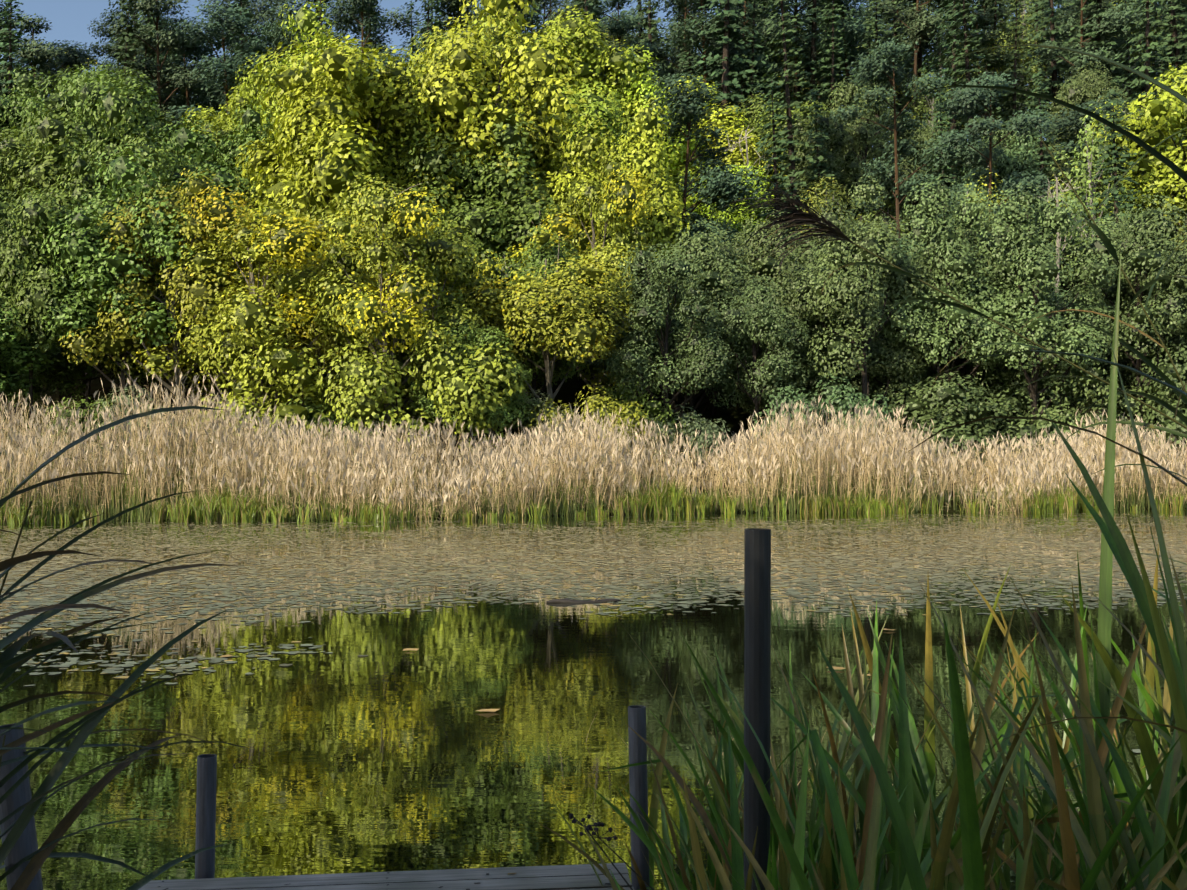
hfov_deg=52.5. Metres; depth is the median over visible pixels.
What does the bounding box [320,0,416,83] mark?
pine tree
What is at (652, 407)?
shrub
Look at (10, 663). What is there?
reeds
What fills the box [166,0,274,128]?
pine tree
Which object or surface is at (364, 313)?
yellowing tree
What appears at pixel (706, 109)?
alder tree
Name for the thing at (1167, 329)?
alder tree
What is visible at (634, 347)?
alder tree
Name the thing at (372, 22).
spruce tree
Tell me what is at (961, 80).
spruce tree
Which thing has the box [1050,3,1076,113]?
spruce tree
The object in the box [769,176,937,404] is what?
alder tree
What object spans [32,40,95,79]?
pine tree
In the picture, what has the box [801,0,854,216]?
spruce tree
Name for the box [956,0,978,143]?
spruce tree
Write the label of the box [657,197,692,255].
broad tree
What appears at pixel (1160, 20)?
birch tree
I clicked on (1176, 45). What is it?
spruce tree
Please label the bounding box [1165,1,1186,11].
pine tree
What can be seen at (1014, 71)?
spruce tree
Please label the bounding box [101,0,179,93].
pine tree
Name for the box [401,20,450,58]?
pine tree
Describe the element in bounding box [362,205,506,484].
yellowing tree
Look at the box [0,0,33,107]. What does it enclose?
spruce tree
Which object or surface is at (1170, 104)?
alder tree
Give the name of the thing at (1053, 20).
spruce tree
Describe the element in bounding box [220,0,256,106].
spruce tree
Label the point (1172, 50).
spruce tree
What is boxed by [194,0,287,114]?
pine tree
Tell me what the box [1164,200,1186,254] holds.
birch tree
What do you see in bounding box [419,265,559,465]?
yellowing tree
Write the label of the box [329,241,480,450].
yellowing tree
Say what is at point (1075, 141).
broad tree
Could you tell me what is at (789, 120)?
spruce tree
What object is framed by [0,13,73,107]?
pine tree
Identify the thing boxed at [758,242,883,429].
alder tree
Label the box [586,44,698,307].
broad tree
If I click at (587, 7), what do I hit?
spruce tree
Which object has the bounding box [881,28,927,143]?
spruce tree
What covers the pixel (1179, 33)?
spruce tree
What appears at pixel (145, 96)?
broad tree
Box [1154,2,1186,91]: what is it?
spruce tree
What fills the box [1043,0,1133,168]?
spruce tree
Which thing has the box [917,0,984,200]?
spruce tree
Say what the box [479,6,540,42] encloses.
pine tree
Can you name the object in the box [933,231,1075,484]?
alder tree
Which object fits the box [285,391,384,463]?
shrub
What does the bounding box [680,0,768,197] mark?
spruce tree
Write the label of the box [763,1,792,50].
pine tree
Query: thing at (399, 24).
pine tree
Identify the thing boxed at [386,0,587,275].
broad tree
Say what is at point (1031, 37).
birch tree
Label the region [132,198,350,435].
yellowing tree
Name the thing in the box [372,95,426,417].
broad tree
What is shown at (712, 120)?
broad tree
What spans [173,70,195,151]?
spruce tree
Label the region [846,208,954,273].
broad tree
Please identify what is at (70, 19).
sky
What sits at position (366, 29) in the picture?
spruce tree
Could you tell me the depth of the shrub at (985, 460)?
49.13 m
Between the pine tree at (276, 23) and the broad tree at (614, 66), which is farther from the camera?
the pine tree at (276, 23)
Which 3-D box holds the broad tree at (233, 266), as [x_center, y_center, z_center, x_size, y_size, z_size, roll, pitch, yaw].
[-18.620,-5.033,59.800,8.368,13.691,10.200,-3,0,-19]
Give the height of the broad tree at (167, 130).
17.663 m
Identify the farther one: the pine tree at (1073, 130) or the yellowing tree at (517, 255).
the pine tree at (1073, 130)
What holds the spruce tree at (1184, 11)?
on the terrain ground
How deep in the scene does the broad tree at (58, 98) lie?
64.84 m
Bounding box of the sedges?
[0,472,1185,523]
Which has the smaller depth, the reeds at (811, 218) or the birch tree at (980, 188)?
the reeds at (811, 218)
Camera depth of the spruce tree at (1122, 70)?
119.80 m
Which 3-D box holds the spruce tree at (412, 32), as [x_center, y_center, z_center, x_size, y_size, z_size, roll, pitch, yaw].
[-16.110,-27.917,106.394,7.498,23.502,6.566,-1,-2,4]
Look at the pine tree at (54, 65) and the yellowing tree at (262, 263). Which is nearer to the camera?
the yellowing tree at (262, 263)
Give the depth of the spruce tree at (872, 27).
96.95 m
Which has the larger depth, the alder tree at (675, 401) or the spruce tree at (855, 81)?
the spruce tree at (855, 81)
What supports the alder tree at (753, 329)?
on the terrain ground
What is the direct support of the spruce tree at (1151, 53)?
on the terrain ground
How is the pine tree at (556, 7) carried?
on the terrain ground
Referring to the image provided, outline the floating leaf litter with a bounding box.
[220,582,893,758]
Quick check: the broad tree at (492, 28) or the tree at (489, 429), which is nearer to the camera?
the tree at (489, 429)
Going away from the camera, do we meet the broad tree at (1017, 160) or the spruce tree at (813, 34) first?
the broad tree at (1017, 160)
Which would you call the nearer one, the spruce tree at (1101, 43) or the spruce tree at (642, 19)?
the spruce tree at (1101, 43)
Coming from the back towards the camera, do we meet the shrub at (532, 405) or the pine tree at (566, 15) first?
the pine tree at (566, 15)
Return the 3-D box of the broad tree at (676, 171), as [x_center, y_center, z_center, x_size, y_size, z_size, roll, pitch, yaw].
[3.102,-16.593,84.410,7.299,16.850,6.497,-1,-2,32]
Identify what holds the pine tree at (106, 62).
on the terrain ground
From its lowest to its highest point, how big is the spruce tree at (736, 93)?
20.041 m
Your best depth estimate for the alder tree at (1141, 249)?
50.00 m
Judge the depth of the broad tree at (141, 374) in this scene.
52.12 m
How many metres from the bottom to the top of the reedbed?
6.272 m
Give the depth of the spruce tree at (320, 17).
97.66 m
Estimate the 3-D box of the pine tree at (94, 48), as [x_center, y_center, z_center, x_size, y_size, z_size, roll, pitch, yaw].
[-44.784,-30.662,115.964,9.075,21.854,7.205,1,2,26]
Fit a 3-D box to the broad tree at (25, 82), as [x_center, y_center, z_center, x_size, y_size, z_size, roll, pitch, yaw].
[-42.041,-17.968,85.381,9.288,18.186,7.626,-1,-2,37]
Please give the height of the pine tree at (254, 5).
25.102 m
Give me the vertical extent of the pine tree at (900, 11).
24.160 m
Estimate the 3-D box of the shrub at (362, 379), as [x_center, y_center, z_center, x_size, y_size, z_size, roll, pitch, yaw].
[-6.429,-0.956,45.686,8.097,8.119,7.173,-1,1,-15]
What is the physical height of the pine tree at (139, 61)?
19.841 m
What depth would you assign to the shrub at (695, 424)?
48.40 m
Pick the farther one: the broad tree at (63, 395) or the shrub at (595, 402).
the broad tree at (63, 395)
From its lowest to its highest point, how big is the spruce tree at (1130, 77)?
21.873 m
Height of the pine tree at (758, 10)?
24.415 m
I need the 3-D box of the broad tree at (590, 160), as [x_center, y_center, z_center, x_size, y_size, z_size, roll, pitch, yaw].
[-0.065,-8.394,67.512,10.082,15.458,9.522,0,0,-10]
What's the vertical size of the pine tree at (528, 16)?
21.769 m
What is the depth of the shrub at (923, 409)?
48.93 m
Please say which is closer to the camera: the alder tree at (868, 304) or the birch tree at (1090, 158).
the alder tree at (868, 304)
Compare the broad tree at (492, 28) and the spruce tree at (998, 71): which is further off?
the spruce tree at (998, 71)
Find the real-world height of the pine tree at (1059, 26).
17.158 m
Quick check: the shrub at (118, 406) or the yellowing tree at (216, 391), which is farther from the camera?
the yellowing tree at (216, 391)
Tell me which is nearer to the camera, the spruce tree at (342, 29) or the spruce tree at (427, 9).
the spruce tree at (427, 9)
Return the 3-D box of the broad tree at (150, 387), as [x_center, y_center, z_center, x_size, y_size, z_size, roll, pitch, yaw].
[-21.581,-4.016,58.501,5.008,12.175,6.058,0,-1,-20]
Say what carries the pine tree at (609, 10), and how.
on the terrain ground
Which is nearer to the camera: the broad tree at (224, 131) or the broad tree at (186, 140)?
the broad tree at (186, 140)
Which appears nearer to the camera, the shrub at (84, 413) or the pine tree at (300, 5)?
the shrub at (84, 413)
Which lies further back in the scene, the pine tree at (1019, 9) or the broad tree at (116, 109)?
the pine tree at (1019, 9)
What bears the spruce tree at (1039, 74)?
on the terrain ground
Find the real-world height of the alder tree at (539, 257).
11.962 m
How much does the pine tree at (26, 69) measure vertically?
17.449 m
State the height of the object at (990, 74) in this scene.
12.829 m
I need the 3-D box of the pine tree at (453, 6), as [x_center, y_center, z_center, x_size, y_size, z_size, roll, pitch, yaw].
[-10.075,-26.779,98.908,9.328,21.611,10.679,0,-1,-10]
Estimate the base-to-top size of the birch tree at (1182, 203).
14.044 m
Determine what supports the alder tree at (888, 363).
on the terrain ground
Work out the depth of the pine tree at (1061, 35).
105.17 m
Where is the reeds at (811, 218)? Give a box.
[727,0,1186,744]
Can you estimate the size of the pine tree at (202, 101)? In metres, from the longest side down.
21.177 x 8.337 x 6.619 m
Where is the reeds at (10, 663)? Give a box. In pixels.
[0,406,257,889]
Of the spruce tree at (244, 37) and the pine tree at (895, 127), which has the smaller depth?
the pine tree at (895, 127)
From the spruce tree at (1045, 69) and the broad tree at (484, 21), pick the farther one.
the spruce tree at (1045, 69)
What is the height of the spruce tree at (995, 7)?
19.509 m
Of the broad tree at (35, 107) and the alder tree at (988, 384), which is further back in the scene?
the broad tree at (35, 107)
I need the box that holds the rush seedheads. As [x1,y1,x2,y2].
[569,813,653,889]
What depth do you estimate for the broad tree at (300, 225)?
65.96 m
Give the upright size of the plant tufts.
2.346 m
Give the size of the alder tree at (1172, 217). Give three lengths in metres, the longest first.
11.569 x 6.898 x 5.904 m
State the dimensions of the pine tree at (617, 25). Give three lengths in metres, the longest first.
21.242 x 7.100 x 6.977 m
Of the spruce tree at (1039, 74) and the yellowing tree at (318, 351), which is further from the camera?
the spruce tree at (1039, 74)
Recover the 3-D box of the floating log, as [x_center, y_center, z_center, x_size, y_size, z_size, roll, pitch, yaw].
[-0.107,1.732,13.305,0.828,0.116,0.090,0,-1,-5]
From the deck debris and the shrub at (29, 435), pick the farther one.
the shrub at (29, 435)
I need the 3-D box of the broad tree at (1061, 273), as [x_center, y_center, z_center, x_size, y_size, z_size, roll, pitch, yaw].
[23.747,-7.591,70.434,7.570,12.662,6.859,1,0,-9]
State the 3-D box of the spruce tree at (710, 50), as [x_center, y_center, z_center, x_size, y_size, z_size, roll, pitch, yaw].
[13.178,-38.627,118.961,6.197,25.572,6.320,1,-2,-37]
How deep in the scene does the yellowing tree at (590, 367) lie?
53.52 m
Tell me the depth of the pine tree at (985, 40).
98.75 m
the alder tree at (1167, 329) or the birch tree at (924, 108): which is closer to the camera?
the alder tree at (1167, 329)
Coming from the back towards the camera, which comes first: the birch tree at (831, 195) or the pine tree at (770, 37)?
the pine tree at (770, 37)
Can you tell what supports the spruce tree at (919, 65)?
on the terrain ground
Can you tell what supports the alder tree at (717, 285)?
on the terrain ground
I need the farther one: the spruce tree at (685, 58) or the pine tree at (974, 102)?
the spruce tree at (685, 58)
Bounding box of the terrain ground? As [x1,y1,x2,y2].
[0,141,1186,520]
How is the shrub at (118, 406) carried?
on the terrain ground
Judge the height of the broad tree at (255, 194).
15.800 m
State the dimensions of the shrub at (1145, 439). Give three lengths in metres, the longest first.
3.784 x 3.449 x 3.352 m
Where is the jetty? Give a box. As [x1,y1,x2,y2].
[0,528,770,889]
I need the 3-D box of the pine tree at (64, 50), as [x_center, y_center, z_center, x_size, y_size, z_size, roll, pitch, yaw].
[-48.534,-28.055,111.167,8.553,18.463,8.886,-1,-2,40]
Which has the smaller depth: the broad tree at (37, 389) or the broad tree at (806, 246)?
the broad tree at (37, 389)
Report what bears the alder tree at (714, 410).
on the terrain ground
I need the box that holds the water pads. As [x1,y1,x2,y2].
[0,513,1186,752]
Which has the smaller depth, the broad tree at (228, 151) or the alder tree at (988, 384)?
the alder tree at (988, 384)
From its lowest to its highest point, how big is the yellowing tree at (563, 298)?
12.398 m
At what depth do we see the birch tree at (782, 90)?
113.20 m
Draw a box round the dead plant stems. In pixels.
[586,709,892,785]
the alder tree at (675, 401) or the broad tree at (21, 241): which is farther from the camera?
the alder tree at (675, 401)
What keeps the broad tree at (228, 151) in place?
on the terrain ground
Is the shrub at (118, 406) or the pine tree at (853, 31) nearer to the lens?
the shrub at (118, 406)
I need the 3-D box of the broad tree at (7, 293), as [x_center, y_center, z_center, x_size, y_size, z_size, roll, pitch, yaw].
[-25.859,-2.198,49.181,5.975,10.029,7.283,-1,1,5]
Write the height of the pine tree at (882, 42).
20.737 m
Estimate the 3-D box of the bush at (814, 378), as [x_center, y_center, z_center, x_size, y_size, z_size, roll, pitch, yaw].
[8.409,-1.411,53.073,5.319,8.381,4.581,-1,-1,21]
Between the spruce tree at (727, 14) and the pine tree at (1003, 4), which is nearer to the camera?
the spruce tree at (727, 14)
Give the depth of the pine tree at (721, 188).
62.94 m
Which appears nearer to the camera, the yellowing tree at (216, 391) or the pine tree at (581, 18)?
the yellowing tree at (216, 391)
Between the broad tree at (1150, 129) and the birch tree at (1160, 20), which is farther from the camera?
the birch tree at (1160, 20)
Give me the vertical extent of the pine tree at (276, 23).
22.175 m
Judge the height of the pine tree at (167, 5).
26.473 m
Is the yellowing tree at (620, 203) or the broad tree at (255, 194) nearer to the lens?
the yellowing tree at (620, 203)
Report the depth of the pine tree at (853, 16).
116.33 m
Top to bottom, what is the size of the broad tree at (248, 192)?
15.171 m
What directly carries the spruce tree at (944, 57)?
on the terrain ground
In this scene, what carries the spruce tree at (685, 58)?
on the terrain ground
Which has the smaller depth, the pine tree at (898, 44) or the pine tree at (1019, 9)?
the pine tree at (1019, 9)
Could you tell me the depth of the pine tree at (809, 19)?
122.04 m
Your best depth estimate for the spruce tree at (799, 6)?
104.27 m
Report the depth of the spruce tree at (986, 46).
121.18 m
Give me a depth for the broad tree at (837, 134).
82.69 m
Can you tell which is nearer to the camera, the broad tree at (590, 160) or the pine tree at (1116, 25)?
the broad tree at (590, 160)
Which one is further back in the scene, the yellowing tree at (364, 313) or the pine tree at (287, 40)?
the pine tree at (287, 40)
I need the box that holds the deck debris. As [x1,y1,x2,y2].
[164,873,610,889]
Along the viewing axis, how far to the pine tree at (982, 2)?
112.35 m
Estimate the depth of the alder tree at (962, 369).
53.76 m
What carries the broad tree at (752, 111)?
on the terrain ground
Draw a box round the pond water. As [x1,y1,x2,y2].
[0,509,1186,889]
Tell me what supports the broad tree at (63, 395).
on the terrain ground
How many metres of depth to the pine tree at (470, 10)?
122.54 m
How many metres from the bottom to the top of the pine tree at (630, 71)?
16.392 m
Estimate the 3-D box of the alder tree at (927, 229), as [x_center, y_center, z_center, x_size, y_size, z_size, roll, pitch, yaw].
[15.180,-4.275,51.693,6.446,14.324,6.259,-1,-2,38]
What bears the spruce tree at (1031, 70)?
on the terrain ground
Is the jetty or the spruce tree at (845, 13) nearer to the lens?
the jetty
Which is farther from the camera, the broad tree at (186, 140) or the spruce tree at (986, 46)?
the spruce tree at (986, 46)
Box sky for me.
[0,0,1166,159]
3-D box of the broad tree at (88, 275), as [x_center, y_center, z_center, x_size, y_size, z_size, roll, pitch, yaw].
[-18.944,-4.536,48.687,7.350,14.776,6.941,2,-4,4]
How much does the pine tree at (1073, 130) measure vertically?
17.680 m
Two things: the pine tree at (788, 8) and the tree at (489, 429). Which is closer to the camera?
the tree at (489, 429)
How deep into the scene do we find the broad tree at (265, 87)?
78.78 m
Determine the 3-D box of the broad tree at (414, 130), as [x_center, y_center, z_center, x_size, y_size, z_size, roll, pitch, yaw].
[-10.107,-8.711,63.892,8.136,17.855,9.918,-1,-2,15]
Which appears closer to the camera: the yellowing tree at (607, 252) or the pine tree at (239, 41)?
the yellowing tree at (607, 252)
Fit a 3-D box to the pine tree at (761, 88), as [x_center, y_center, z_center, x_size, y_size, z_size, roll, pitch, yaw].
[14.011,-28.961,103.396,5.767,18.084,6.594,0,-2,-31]
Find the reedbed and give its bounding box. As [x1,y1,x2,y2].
[0,362,1186,523]
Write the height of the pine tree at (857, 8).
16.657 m
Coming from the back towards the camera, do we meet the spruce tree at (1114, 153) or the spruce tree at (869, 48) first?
the spruce tree at (869, 48)
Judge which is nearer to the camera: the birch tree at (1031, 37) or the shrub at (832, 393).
the shrub at (832, 393)
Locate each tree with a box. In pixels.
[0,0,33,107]
[0,3,20,116]
[0,3,64,96]
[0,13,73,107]
[0,65,48,150]
[0,105,89,450]
[0,126,47,432]
[0,181,79,428]
[0,283,55,368]
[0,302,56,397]
[0,322,56,427]
[16,72,114,146]
[17,68,165,410]
[19,48,82,98]
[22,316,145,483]
[27,295,116,429]
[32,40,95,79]
[32,141,227,503]
[37,47,99,97]
[38,40,94,95]
[52,60,157,115]
[52,75,188,397]
[58,167,260,419]
[84,9,165,91]
[94,43,137,72]
[94,295,230,411]
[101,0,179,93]
[102,22,183,151]
[104,36,184,137]
[105,0,144,91]
[106,0,218,130]
[114,272,156,404]
[120,114,254,420]
[125,204,283,412]
[126,7,204,129]
[126,110,214,407]
[129,0,171,132]
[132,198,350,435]
[134,241,243,420]
[136,15,225,151]
[156,199,291,406]
[164,199,316,406]
[165,371,170,407]
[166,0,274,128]
[169,82,226,135]
[173,64,224,129]
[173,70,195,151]
[177,99,277,183]
[180,111,270,174]
[182,75,282,163]
[191,22,222,124]
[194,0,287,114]
[210,146,287,399]
[211,9,263,85]
[212,225,308,406]
[214,322,326,406]
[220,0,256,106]
[224,51,347,169]
[226,166,315,216]
[228,38,272,63]
[231,0,295,83]
[234,22,294,86]
[235,27,452,381]
[235,245,389,472]
[241,0,362,128]
[251,4,309,61]
[252,202,317,402]
[264,17,326,66]
[269,0,363,54]
[272,202,424,377]
[299,0,343,57]
[306,174,483,438]
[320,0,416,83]
[324,0,420,84]
[325,108,476,437]
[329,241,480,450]
[331,2,349,44]
[355,0,381,79]
[357,3,383,50]
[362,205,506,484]
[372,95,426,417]
[385,112,569,450]
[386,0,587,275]
[397,0,426,73]
[401,12,522,290]
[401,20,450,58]
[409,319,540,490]
[410,0,445,65]
[412,0,577,113]
[414,0,444,61]
[415,0,482,34]
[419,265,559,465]
[441,0,478,37]
[458,212,637,414]
[471,82,600,396]
[474,0,543,47]
[476,228,591,399]
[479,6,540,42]
[481,243,542,453]
[481,257,510,463]
[510,148,679,413]
[513,0,601,34]
[524,0,542,42]
[524,35,601,83]
[530,0,547,36]
[531,151,657,408]
[538,5,646,141]
[541,95,692,424]
[542,0,570,27]
[544,0,615,39]
[547,14,623,57]
[549,0,631,60]
[549,81,654,188]
[551,242,703,404]
[560,0,612,68]
[561,231,659,398]
[583,0,663,83]
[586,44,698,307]
[592,52,658,94]
[595,244,732,481]
[600,7,671,47]
[604,11,638,76]
[608,88,694,201]
[612,0,674,98]
[619,268,746,482]
[621,30,676,89]
[623,0,674,88]
[625,13,673,80]
[628,220,764,495]
[642,73,767,433]
[643,4,660,83]
[644,0,739,86]
[646,134,702,209]
[649,0,750,115]
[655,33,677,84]
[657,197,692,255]
[658,0,699,85]
[658,5,709,87]
[659,74,753,196]
[666,103,788,215]
[667,0,746,92]
[667,197,749,414]
[669,305,713,411]
[671,15,707,211]
[677,161,769,221]
[678,178,773,246]
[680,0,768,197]
[681,85,718,210]
[697,0,807,124]
[701,3,743,122]
[705,207,823,482]
[705,275,810,462]
[712,2,790,126]
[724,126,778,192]
[728,0,776,92]
[728,7,746,124]
[729,0,773,209]
[736,93,829,228]
[737,73,807,392]
[747,0,791,111]
[747,226,854,427]
[752,0,835,236]
[756,0,853,209]
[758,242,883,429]
[762,110,859,233]
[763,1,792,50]
[766,0,794,46]
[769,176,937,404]
[770,0,851,224]
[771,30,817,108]
[775,0,828,201]
[789,174,863,379]
[791,0,862,98]
[792,1,868,50]
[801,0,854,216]
[801,0,864,139]
[801,0,889,199]
[801,85,839,246]
[810,3,841,117]
[817,0,886,139]
[827,75,922,224]
[829,37,970,240]
[831,1,879,80]
[834,65,878,245]
[835,291,952,465]
[836,248,887,403]
[840,0,908,220]
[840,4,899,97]
[841,331,976,458]
[844,289,953,445]
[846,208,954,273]
[850,81,904,172]
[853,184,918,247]
[854,0,884,149]
[859,0,935,155]
[867,0,922,120]
[867,0,980,131]
[868,176,1025,485]
[876,120,959,246]
[877,0,960,129]
[879,0,930,141]
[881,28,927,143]
[886,0,962,131]
[889,1,950,116]
[899,34,928,117]
[902,70,957,185]
[907,0,986,136]
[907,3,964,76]
[913,208,1048,492]
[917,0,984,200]
[919,0,1011,228]
[923,75,956,231]
[933,72,1054,228]
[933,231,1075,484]
[934,9,977,136]
[935,365,1029,432]
[936,10,1028,168]
[941,169,1007,429]
[945,0,1010,144]
[946,0,1032,81]
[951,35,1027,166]
[951,182,1124,462]
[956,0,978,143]
[956,123,1055,227]
[961,0,1016,138]
[964,0,1011,143]
[966,125,1063,198]
[972,287,1081,452]
[980,0,1041,141]
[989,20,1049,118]
[992,208,1068,401]
[993,0,1036,164]
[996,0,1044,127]
[996,0,1049,116]
[1001,0,1066,152]
[1011,4,1058,115]
[1022,0,1078,170]
[1023,0,1070,150]
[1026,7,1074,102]
[1026,68,1070,256]
[1026,335,1121,412]
[1027,0,1153,212]
[1035,96,1160,239]
[1036,61,1134,242]
[1038,175,1089,305]
[1039,0,1166,60]
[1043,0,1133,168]
[1044,0,1078,78]
[1044,126,1143,297]
[1047,97,1136,413]
[1048,2,1108,81]
[1048,5,1083,74]
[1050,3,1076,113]
[1059,211,1184,409]
[1062,194,1186,432]
[1066,2,1136,102]
[1070,0,1156,88]
[1070,294,1179,428]
[1072,83,1157,430]
[1084,63,1186,250]
[1085,0,1186,299]
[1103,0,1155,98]
[1107,2,1139,105]
[1109,0,1156,120]
[1114,1,1181,115]
[1125,1,1164,120]
[1128,2,1181,87]
[1131,182,1186,248]
[1132,0,1186,113]
[1141,250,1186,368]
[1143,0,1186,97]
[1146,301,1186,379]
[1150,1,1180,66]
[1150,2,1186,86]
[1152,72,1186,150]
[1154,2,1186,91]
[1159,203,1183,249]
[1161,7,1186,89]
[1163,5,1186,73]
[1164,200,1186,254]
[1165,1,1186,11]
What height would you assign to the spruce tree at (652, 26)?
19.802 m
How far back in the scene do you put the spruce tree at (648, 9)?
108.47 m
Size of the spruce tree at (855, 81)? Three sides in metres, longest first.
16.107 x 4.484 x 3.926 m
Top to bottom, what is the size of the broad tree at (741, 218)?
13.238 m
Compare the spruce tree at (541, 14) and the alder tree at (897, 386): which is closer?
the alder tree at (897, 386)
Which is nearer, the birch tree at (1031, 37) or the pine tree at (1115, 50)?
the pine tree at (1115, 50)
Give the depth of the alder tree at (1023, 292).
49.77 m
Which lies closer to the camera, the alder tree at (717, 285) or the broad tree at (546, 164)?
the alder tree at (717, 285)
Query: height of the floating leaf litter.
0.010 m
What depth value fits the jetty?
3.31 m
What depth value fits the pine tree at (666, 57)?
104.01 m
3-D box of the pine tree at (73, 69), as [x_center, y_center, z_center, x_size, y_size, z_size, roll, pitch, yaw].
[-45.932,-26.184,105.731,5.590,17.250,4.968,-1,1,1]
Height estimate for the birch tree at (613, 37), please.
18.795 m
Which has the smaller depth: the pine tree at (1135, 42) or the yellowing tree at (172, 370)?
the yellowing tree at (172, 370)
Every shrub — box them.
[1,419,86,476]
[42,396,159,493]
[87,386,209,479]
[187,306,383,453]
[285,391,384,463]
[315,314,526,486]
[503,389,593,463]
[520,382,651,472]
[593,373,702,486]
[597,415,675,476]
[639,403,733,481]
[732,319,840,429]
[749,371,895,448]
[888,371,1054,496]
[930,427,1021,489]
[991,335,1155,453]
[1118,427,1183,464]
[1132,344,1186,455]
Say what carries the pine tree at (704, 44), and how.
on the terrain ground
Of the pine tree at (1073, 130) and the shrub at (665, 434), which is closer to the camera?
the shrub at (665, 434)
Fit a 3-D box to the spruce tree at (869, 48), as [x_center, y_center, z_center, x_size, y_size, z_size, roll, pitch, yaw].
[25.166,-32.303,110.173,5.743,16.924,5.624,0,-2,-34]
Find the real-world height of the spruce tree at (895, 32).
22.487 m
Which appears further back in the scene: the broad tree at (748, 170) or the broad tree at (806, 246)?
the broad tree at (748, 170)
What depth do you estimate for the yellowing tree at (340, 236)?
51.15 m
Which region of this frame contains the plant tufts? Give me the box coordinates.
[530,253,1186,889]
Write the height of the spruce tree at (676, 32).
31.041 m
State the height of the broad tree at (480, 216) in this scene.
17.869 m
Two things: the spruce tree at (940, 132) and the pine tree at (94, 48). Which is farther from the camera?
the pine tree at (94, 48)
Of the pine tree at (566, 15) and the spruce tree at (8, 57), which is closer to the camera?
the spruce tree at (8, 57)
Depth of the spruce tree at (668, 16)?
113.47 m
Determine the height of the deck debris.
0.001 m
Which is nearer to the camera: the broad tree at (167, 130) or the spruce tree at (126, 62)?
the broad tree at (167, 130)
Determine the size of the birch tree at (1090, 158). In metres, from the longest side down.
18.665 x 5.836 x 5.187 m
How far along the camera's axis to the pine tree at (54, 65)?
94.38 m
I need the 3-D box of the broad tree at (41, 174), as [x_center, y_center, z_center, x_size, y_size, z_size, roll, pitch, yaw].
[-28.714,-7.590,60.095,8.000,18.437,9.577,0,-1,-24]
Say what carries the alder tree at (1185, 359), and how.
on the terrain ground
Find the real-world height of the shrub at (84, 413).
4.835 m
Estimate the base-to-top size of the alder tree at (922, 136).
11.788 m
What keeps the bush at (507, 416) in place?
on the terrain ground
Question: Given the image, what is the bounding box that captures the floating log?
[546,597,620,602]
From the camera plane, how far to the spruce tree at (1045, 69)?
113.11 m
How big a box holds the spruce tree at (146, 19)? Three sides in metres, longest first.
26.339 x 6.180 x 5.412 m
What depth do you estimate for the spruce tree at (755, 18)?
93.09 m
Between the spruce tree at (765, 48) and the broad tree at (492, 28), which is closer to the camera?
the broad tree at (492, 28)
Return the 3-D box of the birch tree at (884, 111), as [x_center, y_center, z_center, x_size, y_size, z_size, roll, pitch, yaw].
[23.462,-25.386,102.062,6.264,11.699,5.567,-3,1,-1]
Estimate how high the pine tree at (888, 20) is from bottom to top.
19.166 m
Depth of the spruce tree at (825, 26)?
108.96 m
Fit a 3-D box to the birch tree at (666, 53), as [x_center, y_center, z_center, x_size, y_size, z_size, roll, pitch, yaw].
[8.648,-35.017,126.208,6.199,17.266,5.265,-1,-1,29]
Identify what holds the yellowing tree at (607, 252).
on the terrain ground
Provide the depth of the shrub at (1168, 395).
48.73 m
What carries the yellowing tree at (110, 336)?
on the terrain ground
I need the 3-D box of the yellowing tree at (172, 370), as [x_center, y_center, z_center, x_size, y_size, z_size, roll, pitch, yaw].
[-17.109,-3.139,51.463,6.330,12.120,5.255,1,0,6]
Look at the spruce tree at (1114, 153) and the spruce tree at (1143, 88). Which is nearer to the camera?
the spruce tree at (1114, 153)
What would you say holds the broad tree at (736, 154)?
on the terrain ground

